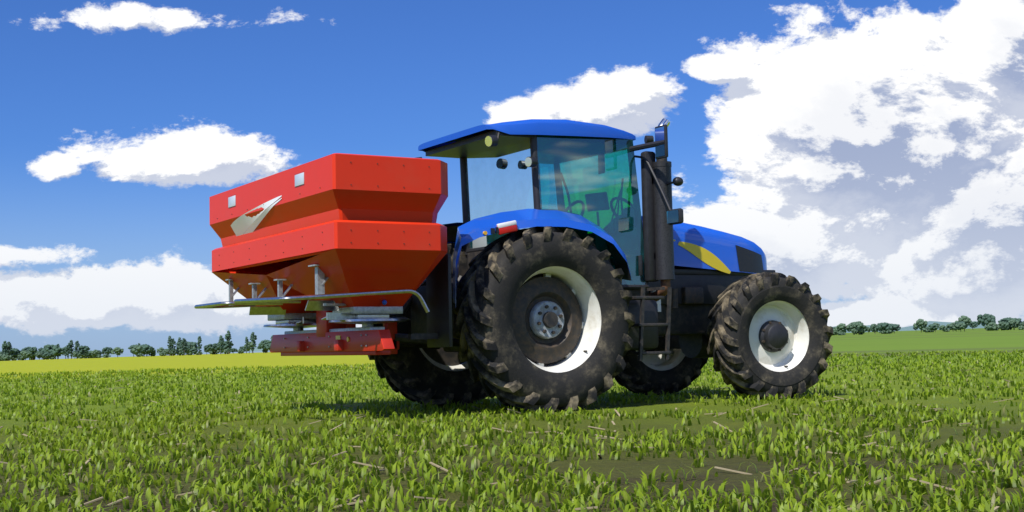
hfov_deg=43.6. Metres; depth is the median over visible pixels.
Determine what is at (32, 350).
tree
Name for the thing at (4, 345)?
tree
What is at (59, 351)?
tree
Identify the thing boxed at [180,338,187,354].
tree
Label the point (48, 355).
tree
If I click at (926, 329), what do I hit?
tree
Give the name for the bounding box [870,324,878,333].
tree
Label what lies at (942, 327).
tree
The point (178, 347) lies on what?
tree
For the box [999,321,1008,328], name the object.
tree
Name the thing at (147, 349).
tree
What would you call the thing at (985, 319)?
tree
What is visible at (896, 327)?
tree
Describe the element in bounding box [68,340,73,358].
tree
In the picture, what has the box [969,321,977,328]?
tree
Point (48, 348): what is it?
tree
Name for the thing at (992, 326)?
tree
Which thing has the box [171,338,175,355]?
tree
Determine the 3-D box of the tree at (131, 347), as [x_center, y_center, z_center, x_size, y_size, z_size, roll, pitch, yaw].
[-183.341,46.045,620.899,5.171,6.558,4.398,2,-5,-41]
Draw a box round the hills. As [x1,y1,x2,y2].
[61,321,985,355]
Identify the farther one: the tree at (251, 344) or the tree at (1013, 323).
the tree at (251, 344)
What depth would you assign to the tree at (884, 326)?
493.44 m
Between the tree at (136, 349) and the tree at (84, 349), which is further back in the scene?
the tree at (84, 349)
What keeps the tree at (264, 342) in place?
on the ground at (968, 340)
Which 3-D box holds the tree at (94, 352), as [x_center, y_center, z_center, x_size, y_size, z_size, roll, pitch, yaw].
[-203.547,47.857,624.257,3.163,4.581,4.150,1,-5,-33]
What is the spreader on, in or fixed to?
attached to the tractor
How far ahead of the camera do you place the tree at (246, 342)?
608.02 m
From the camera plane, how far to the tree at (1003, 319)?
492.97 m
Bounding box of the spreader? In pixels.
[194,153,452,355]
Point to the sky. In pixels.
(872, 151)
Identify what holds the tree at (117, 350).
on the ground at (968, 340)
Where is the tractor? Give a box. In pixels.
[368,118,832,411]
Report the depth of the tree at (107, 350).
665.86 m
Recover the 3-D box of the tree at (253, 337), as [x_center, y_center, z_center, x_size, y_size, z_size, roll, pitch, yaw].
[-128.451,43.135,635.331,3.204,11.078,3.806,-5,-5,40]
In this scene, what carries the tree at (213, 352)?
on the ground at (968, 340)
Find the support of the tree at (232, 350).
on the ground at (968, 340)
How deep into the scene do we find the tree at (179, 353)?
626.93 m
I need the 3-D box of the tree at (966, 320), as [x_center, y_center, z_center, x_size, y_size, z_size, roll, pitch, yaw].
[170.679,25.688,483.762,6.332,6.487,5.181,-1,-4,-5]
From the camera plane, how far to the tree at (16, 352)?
633.23 m
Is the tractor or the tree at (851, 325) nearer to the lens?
the tractor
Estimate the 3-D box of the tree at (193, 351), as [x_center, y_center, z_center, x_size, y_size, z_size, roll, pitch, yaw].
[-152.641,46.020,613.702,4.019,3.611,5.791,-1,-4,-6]
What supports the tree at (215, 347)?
on the ground at (968, 340)
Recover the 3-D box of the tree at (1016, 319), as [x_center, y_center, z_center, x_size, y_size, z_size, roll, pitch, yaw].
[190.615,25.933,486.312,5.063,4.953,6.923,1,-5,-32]
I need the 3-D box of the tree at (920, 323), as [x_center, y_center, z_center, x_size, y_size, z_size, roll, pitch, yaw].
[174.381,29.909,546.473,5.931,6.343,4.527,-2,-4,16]
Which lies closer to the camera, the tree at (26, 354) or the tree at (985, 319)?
the tree at (985, 319)
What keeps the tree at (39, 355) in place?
on the ground at (968, 340)
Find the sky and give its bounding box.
[0,0,1023,359]
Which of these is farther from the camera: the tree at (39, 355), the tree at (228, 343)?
the tree at (228, 343)
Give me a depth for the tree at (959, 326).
470.89 m
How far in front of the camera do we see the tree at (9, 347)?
625.15 m
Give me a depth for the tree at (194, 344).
666.61 m
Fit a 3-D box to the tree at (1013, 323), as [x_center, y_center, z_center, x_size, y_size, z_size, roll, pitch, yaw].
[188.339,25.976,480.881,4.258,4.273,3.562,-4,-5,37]
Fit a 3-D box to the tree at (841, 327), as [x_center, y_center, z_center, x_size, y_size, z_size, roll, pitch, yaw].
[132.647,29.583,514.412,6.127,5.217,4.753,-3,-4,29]
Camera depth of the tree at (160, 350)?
666.14 m
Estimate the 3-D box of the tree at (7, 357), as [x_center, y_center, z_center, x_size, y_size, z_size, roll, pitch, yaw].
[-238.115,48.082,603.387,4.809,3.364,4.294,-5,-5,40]
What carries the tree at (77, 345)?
on the ground at (968, 340)
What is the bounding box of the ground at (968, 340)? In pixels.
[0,327,1023,511]
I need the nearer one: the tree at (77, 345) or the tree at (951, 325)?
the tree at (951, 325)
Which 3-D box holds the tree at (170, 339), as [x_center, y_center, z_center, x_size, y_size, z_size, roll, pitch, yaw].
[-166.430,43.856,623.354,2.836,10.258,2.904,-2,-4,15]
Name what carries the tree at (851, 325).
on the ground at (968, 340)
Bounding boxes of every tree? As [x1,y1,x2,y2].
[1,354,11,360]
[2,341,7,354]
[6,342,12,360]
[11,349,19,360]
[20,350,31,359]
[28,347,36,359]
[35,352,42,359]
[42,344,56,358]
[42,353,53,359]
[52,347,64,355]
[65,345,69,358]
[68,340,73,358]
[73,352,81,357]
[74,341,79,358]
[78,345,89,357]
[91,350,97,357]
[101,347,112,354]
[111,347,123,356]
[128,344,139,356]
[131,345,142,356]
[141,345,153,356]
[157,347,164,352]
[167,336,172,355]
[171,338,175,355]
[176,342,190,351]
[176,349,183,355]
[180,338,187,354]
[187,341,197,348]
[189,348,197,353]
[197,336,201,354]
[207,343,223,353]
[208,349,219,354]
[218,335,224,353]
[225,330,231,353]
[228,348,237,352]
[244,341,253,352]
[245,337,248,353]
[250,332,256,352]
[261,339,270,352]
[835,323,849,332]
[848,322,855,334]
[853,321,866,334]
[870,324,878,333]
[876,322,889,333]
[889,324,900,332]
[913,319,927,332]
[922,327,933,331]
[927,324,938,330]
[939,325,947,330]
[947,322,954,330]
[954,323,965,329]
[955,315,971,330]
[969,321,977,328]
[977,313,995,330]
[987,322,999,330]
[998,317,1010,322]
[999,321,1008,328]
[1006,318,1021,329]
[1008,319,1019,328]
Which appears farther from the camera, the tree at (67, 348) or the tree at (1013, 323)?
the tree at (67, 348)
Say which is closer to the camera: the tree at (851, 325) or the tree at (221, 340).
the tree at (851, 325)
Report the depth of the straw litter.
6.98 m
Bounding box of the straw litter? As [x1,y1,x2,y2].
[0,362,1021,511]
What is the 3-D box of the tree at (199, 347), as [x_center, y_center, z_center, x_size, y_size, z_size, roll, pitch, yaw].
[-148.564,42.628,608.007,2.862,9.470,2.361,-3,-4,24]
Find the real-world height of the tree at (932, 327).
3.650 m
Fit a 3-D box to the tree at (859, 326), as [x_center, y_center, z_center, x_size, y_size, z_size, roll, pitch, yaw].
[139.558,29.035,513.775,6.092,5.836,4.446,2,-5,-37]
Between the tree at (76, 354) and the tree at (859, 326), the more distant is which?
the tree at (76, 354)

